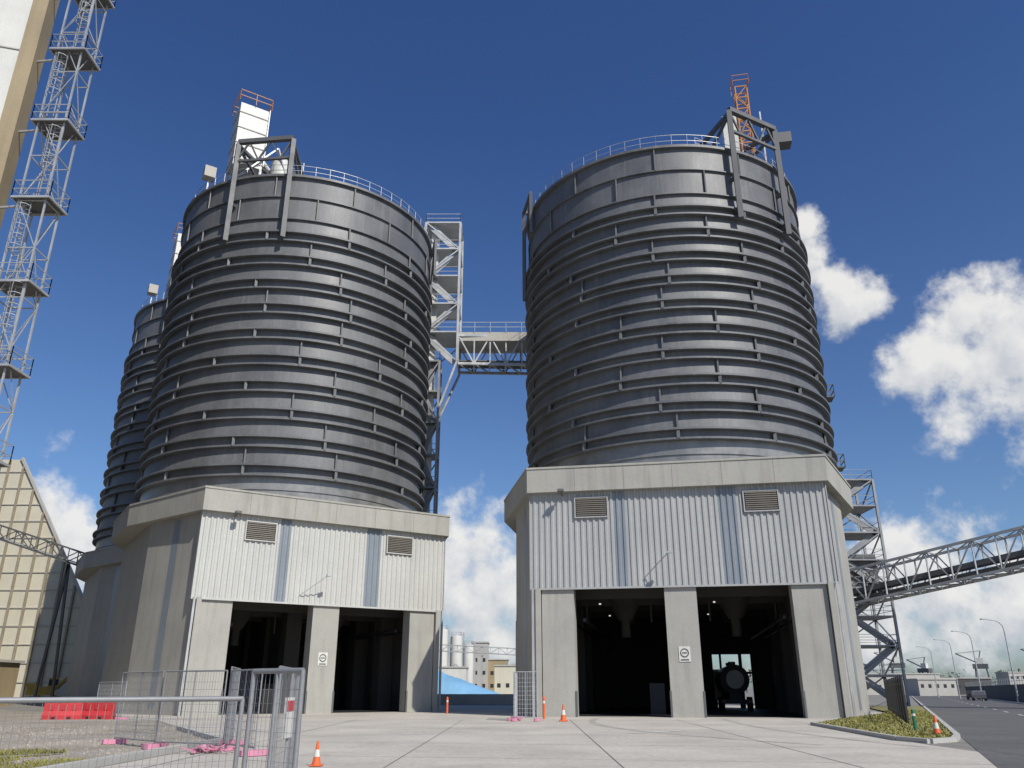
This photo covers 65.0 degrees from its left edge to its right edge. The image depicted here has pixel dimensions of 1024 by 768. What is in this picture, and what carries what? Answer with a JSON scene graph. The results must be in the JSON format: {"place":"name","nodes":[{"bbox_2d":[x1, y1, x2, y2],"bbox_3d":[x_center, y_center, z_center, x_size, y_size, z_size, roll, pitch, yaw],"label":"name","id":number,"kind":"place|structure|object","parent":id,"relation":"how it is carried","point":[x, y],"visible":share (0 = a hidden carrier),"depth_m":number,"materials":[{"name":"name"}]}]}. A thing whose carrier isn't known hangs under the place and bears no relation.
{"place":"outdoors","nodes":[
{"label":"outdoors","id":0,"kind":"place"},
{"bbox_2d":[438,666,468,681],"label":"factory building","id":1,"kind":"structure","parent":0,"point":[460,672],"depth_m":175.25,"materials":[{"name":"metal"}]},
{"bbox_2d":[437,694,512,703],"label":"boundary wall","id":2,"kind":"structure","parent":0,"point":[480,698],"depth_m":92.76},
{"bbox_2d":[439,644,515,686],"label":"pipe bridge","id":3,"kind":"structure","parent":0,"point":[465,646],"depth_m":160.97,"materials":[{"name":"metal"}]},
{"bbox_2d":[488,659,508,690],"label":"factory building","id":4,"kind":"structure","parent":0,"point":[491,671],"depth_m":201.79,"materials":[{"name":"beige concrete"}]},
{"bbox_2d":[494,665,515,693],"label":"factory building","id":5,"kind":"structure","parent":0,"point":[503,683],"depth_m":183.98,"materials":[{"name":"metal"}]},
{"bbox_2d":[0,690,1023,767],"bbox_3d":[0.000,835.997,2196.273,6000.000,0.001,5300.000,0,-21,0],"label":"ground","id":6,"kind":"structure","parent":0,"point":[877,700],"depth_m":80.53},
{"bbox_2d":[0,659,24,705],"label":"shed","id":7,"kind":"structure","parent":6,"relation":"on","point":[9,670],"depth_m":83.03,"materials":[{"name":"beige metal"}]},
{"bbox_2d":[0,457,82,696],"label":"storage shed","id":8,"kind":"structure","parent":6,"relation":"on","point":[30,584],"depth_m":109.11,"materials":[{"name":"beige metal"}]},
{"bbox_2d":[0,524,84,705],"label":"inclined conveyor","id":9,"kind":"object","parent":6,"relation":"on","point":[64,586],"visible":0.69,"depth_m":89.89,"materials":[{"name":"grey metal"}]},
{"bbox_2d":[25,676,67,696],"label":"excavator","id":10,"kind":"object","parent":6,"relation":"on","point":[41,690],"visible":0.32,"depth_m":96.27,"materials":[{"name":"metal"}]},
{"bbox_2d":[0,710,206,764],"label":"gravel yard","id":11,"kind":"structure","parent":6,"relation":"on","point":[26,718],"depth_m":30.41,"materials":[{"name":"grey gravel"}]},
{"bbox_2d":[0,0,59,227],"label":"process building","id":12,"kind":"structure","parent":11,"relation":"on","point":[26,27],"depth_m":50.04,"materials":[{"name":"beige metal"}]},
{"bbox_2d":[0,747,88,767],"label":"weed patches","id":13,"kind":"object","parent":11,"relation":"on","point":[28,753],"visible":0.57,"depth_m":19.10,"materials":[{"name":"green plant"}]},
{"bbox_2d":[0,0,115,469],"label":"ladder mast","id":14,"kind":"object","parent":11,"relation":"on","point":[75,59],"visible":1,"depth_m":47.29,"materials":[{"name":"metal"}]},
{"bbox_2d":[41,703,83,719],"bbox_3d":[-25.600,18.624,45.877,2.000,0.950,0.620,5,-21,-13],"label":"water barrier","id":15,"kind":"object","parent":11,"relation":"on","point":[62,710],"visible":0.85,"depth_m":45.68,"materials":[{"name":"red plastic"}]},
{"bbox_2d":[81,702,115,718],"bbox_3d":[-23.800,18.766,46.251,2.000,0.950,0.620,-4,-21,11],"label":"water barrier","id":16,"kind":"object","parent":11,"relation":"on","point":[100,709],"visible":0.9,"depth_m":46.05,"materials":[{"name":"red plastic"}]},
{"bbox_2d":[0,725,203,764],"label":"loose stones","id":17,"kind":"object","parent":11,"relation":"on","point":[74,740],"visible":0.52,"depth_m":28.33,"materials":[{"name":"grey gravel"}]},
{"bbox_2d":[97,682,127,719],"bbox_3d":[-23.500,18.475,47.003,4.503,2.004,0.720,-20,-28,41],"label":"temporary fence","id":18,"kind":"object","parent":11,"relation":"on","point":[116,710],"visible":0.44,"depth_m":46.84,"materials":[{"name":"metal"}]},
{"bbox_2d":[35,726,227,767],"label":"edge kerb","id":19,"kind":"structure","parent":11,"relation":"on","point":[92,762],"depth_m":19.63,"materials":[{"name":"concrete"}]},
{"bbox_2d":[101,671,168,748],"bbox_3d":[-11.350,9.871,24.491,3.160,2.103,0.720,-19,-28,40],"label":"temporary fence","id":20,"kind":"object","parent":11,"relation":"on","point":[112,741],"visible":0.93,"depth_m":24.52,"materials":[{"name":"metal"}]},
{"bbox_2d":[64,223,182,696],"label":"cement silo","id":21,"kind":"object","parent":6,"relation":"on","point":[97,571],"visible":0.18,"depth_m":87.60,"materials":[{"name":"metal"}]},
{"bbox_2d":[438,625,449,669],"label":"process silo","id":22,"kind":"object","parent":6,"relation":"on","point":[446,637],"visible":0.35,"depth_m":199.09,"materials":[{"name":"metal"}]},
{"bbox_2d":[450,632,463,665],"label":"process silo","id":23,"kind":"object","parent":6,"relation":"on","point":[456,658],"visible":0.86,"depth_m":200.41,"materials":[{"name":"metal"}]},
{"bbox_2d":[438,670,498,693],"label":"covered stockpile","id":24,"kind":"object","parent":6,"relation":"on","point":[451,685],"visible":0.31,"depth_m":114.43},
{"bbox_2d":[463,641,475,684],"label":"process silo","id":25,"kind":"object","parent":6,"relation":"on","point":[467,659],"visible":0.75,"depth_m":193.12,"materials":[{"name":"metal"}]},
{"bbox_2d":[471,641,489,688],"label":"factory building","id":26,"kind":"structure","parent":6,"relation":"on","point":[478,668],"depth_m":199.22,"materials":[{"name":"concrete"}]},
{"bbox_2d":[100,705,997,767],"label":"concrete apron","id":27,"kind":"object","parent":6,"relation":"on","point":[523,743],"visible":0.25,"depth_m":24.92,"materials":[{"name":"grey concrete"}]},
{"bbox_2d":[0,696,244,767],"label":"temporary fence","id":28,"kind":"object","parent":27,"relation":"on","point":[83,700],"visible":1,"depth_m":8.53,"materials":[{"name":"metal"}]},
{"bbox_2d":[144,670,227,749],"bbox_3d":[-9.150,9.284,22.949,2.545,2.104,0.720,-9,-22,22],"label":"temporary fence","id":29,"kind":"object","parent":27,"relation":"on","point":[156,744],"visible":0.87,"depth_m":22.95,"materials":[{"name":"metal"}]},
{"bbox_2d":[178,744,242,752],"bbox_3d":[-7.963,9.716,21.421,1.747,0.210,1.003,0,-21,0],"label":"safety bundle","id":30,"kind":"object","parent":27,"relation":"on","point":[211,748],"visible":0.81,"depth_m":21.45,"materials":[{"name":"pink plastic"}]},
{"bbox_2d":[220,666,243,744],"bbox_3d":[-8.325,9.593,23.901,0.720,2.204,2.820,4,-21,-12],"label":"temporary fence","id":31,"kind":"object","parent":27,"relation":"on","point":[232,705],"visible":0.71,"depth_m":24.10,"materials":[{"name":"metal"}]},
{"bbox_2d":[212,668,267,755],"bbox_3d":[-7.300,8.841,21.780,0.720,2.104,2.540,15,-26,-35],"label":"temporary fence","id":32,"kind":"object","parent":27,"relation":"on","point":[254,752],"visible":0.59,"depth_m":21.90,"materials":[{"name":"metal"}]},
{"bbox_2d":[241,668,305,767],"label":"temporary fence","id":33,"kind":"object","parent":27,"relation":"on","point":[279,671],"visible":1,"depth_m":9.11,"materials":[{"name":"metal"}]},
{"bbox_2d":[99,89,449,715],"bbox_3d":[-20.485,1.571,76.339,26.566,54.480,28.388,13,-24,-30],"label":"cement silo","id":34,"kind":"object","parent":27,"relation":"on","point":[275,516],"visible":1,"depth_m":65.00,"materials":[{"name":"metal"}]},
{"bbox_2d":[271,666,299,767],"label":"temporary fence","id":35,"kind":"object","parent":27,"relation":"on","point":[285,760],"visible":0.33,"depth_m":10.34,"materials":[{"name":"metal"}]},
{"bbox_2d":[282,697,294,738],"bbox_3d":[-2.979,4.446,10.720,0.041,0.500,0.400,0,-21,0],"label":"sign board","id":36,"kind":"object","parent":35,"relation":"attached to","point":[288,716],"visible":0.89,"depth_m":10.69,"materials":[{"name":"white plastic"}]},
{"bbox_2d":[286,673,299,767],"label":"temporary fence","id":37,"kind":"object","parent":27,"relation":"on","point":[293,722],"visible":0.12,"depth_m":12.77,"materials":[{"name":"metal"}]},
{"bbox_2d":[309,741,323,765],"bbox_3d":[-4.350,8.241,17.943,0.274,0.500,0.274,0,-21,0],"label":"traffic cone","id":38,"kind":"object","parent":27,"relation":"on","point":[316,760],"visible":1,"depth_m":17.86,"materials":[{"name":"orange plastic"}]},
{"bbox_2d":[422,214,463,513],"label":"elevator tower","id":39,"kind":"structure","parent":27,"relation":"on","point":[448,234],"depth_m":85.63,"materials":[{"name":"metal"}]},
{"bbox_2d":[457,322,526,374],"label":"conveyor bridge","id":40,"kind":"structure","parent":39,"relation":"attached to","point":[490,342],"depth_m":85.15,"materials":[{"name":"metal"}]},
{"bbox_2d":[446,697,447,713],"bbox_3d":[-4.300,21.340,53.403,0.148,1.050,0.148,0,-21,0],"label":"bollard","id":41,"kind":"object","parent":27,"relation":"on","point":[446,705],"visible":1,"depth_m":53.34,"materials":[{"name":"orange plastic"}]},
{"bbox_2d":[507,672,523,720],"bbox_3d":[0.200,17.567,45.315,0.720,2.504,3.466,-1,-21,3],"label":"temporary fence","id":42,"kind":"object","parent":27,"relation":"on","point":[516,701],"visible":0.79,"depth_m":45.42,"materials":[{"name":"metal"}]},
{"bbox_2d":[512,671,539,720],"bbox_3d":[0.750,16.892,43.539,1.477,2.504,0.720,-3,-21,9],"label":"temporary fence","id":43,"kind":"object","parent":27,"relation":"on","point":[535,718],"visible":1,"depth_m":43.54,"materials":[{"name":"metal"}]},
{"bbox_2d":[542,696,544,718],"bbox_3d":[1.750,17.777,44.166,0.148,1.150,0.148,0,-21,0],"label":"bollard","id":44,"kind":"object","parent":27,"relation":"on","point":[543,699],"visible":1,"depth_m":44.13,"materials":[{"name":"orange plastic"}]},
{"bbox_2d":[559,704,567,720],"bbox_3d":[2.750,17.596,43.058,0.456,0.846,0.456,0,-21,0],"label":"traffic cone","id":45,"kind":"object","parent":27,"relation":"on","point":[563,716],"visible":1,"depth_m":42.93,"materials":[{"name":"orange plastic"}]},
{"bbox_2d":[144,716,1022,767],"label":"apron joints","id":46,"kind":"object","parent":27,"relation":"on","point":[598,745],"visible":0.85,"depth_m":23.72,"materials":[{"name":"grey concrete"}]},
{"bbox_2d":[504,73,870,718],"bbox_3d":[13.335,-0.089,69.499,27.166,52.725,28.388,-4,-21,10],"label":"cement silo","id":47,"kind":"object","parent":27,"relation":"on","point":[678,506],"visible":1,"depth_m":58.14,"materials":[{"name":"metal"}]},
{"bbox_2d":[713,662,753,710],"bbox_3d":[18.819,25.963,69.135,2.600,3.742,11.150,-4,-21,10],"label":"tanker truck","id":48,"kind":"object","parent":27,"relation":"on","point":[731,681],"visible":0.94,"depth_m":64.32,"materials":[{"name":"metal"}]},
{"bbox_2d":[841,470,910,705],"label":"transfer tower","id":49,"kind":"structure","parent":6,"relation":"on","point":[867,537],"depth_m":84.83,"materials":[{"name":"metal"}]},
{"bbox_2d":[850,525,1023,606],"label":"conveyor gallery","id":50,"kind":"object","parent":49,"relation":"attached to","point":[1010,567],"visible":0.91,"depth_m":77.99,"materials":[{"name":"metal"}]},
{"bbox_2d":[746,669,1019,692],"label":"distant trees","id":51,"kind":"object","parent":6,"relation":"on","point":[750,675],"depth_m":392.51,"materials":[{"name":"green plant"}]},
{"bbox_2d":[817,706,952,737],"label":"grass verge","id":52,"kind":"object","parent":6,"relation":"on","point":[916,708],"depth_m":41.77,"materials":[{"name":"green plant"}]},
{"bbox_2d":[884,675,909,722],"bbox_3d":[23.938,19.660,50.532,0.130,2.150,29.721,-8,-22,20],"label":"palisade fence","id":53,"kind":"object","parent":52,"relation":"on","point":[895,696],"visible":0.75,"depth_m":44.42,"materials":[{"name":"metal"}]},
{"bbox_2d":[911,709,917,730],"bbox_3d":[15.700,13.111,31.390,0.148,0.800,0.148,0,-21,0],"label":"bollard","id":54,"kind":"object","parent":52,"relation":"on","point":[914,719],"visible":0.87,"depth_m":31.35,"materials":[{"name":"green plastic"}]},
{"bbox_2d":[933,715,940,733],"bbox_3d":[15.350,12.372,29.103,0.380,0.702,0.380,0,-21,0],"label":"traffic cone","id":55,"kind":"object","parent":52,"relation":"on","point":[936,729],"visible":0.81,"depth_m":29.04,"materials":[{"name":"orange plastic"}]},
{"bbox_2d":[874,650,905,672],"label":"harbour crane","id":56,"kind":"object","parent":6,"relation":"on","point":[896,660],"visible":0.36,"depth_m":396.01,"materials":[{"name":"grey metal"}]},
{"bbox_2d":[867,673,939,694],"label":"warehouse","id":57,"kind":"structure","parent":6,"relation":"on","point":[870,691],"depth_m":249.89,"materials":[{"name":"metal"}]},
{"bbox_2d":[906,657,932,672],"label":"harbour crane","id":58,"kind":"object","parent":6,"relation":"on","point":[924,668],"visible":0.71,"depth_m":292.12,"materials":[{"name":"grey metal"}]},
{"bbox_2d":[955,651,989,677],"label":"harbour crane","id":59,"kind":"object","parent":6,"relation":"on","point":[980,663],"visible":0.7,"depth_m":282.61,"materials":[{"name":"grey metal"}]},
{"bbox_2d":[956,678,991,694],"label":"warehouse","id":60,"kind":"structure","parent":6,"relation":"on","point":[961,684],"depth_m":268.12,"materials":[{"name":"metal"}]},
{"bbox_2d":[980,619,1020,702],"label":"street lamp","id":61,"kind":"object","parent":6,"relation":"on","point":[1018,699],"visible":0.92,"depth_m":103.91,"materials":[{"name":"metal"}]},
{"bbox_2d":[0,0,1023,689],"label":"sky","id":62,"kind":"structure","parent":0,"point":[903,164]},
{"bbox_2d":[907,678,957,695],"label":"warehouse","id":63,"kind":"structure","parent":0,"point":[927,686],"depth_m":211.67,"materials":[{"name":"metal"}]},
{"bbox_2d":[913,696,1023,767],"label":"road","id":64,"kind":"structure","parent":0,"point":[990,733],"depth_m":40.06,"materials":[{"name":"grey asphalt"}]},
{"bbox_2d":[810,696,1023,743],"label":"road kerb","id":65,"kind":"structure","parent":64,"relation":"on","point":[955,737],"depth_m":29.14,"materials":[{"name":"concrete"}]},
{"bbox_2d":[916,646,938,696],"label":"street lamp","id":66,"kind":"object","parent":64,"relation":"on","point":[934,671],"visible":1,"depth_m":171.22,"materials":[{"name":"metal"}]},
{"bbox_2d":[933,639,960,698],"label":"street lamp","id":67,"kind":"object","parent":64,"relation":"on","point":[954,669],"visible":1,"depth_m":146.87,"materials":[{"name":"metal"}]},
{"bbox_2d":[951,631,983,699],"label":"street lamp","id":68,"kind":"object","parent":64,"relation":"on","point":[974,659],"visible":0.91,"depth_m":125.71,"materials":[{"name":"metal"}]},
{"bbox_2d":[966,690,980,699],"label":"parked car","id":69,"kind":"object","parent":64,"relation":"on","point":[968,694],"visible":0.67,"depth_m":133.18,"materials":[{"name":"metal"}]},
{"bbox_2d":[971,690,986,700],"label":"parked car","id":70,"kind":"object","parent":64,"relation":"on","point":[978,693],"visible":1,"depth_m":120.97,"materials":[{"name":"metal"}]},
{"bbox_2d":[965,676,1023,701],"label":"retaining wall","id":71,"kind":"structure","parent":0,"point":[1002,692],"depth_m":130.81,"materials":[{"name":"concrete"}]},
{"bbox_2d":[994,672,1023,684],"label":"warehouse","id":72,"kind":"structure","parent":0,"point":[1003,675],"depth_m":278.54,"materials":[{"name":"metal"}]}
]}

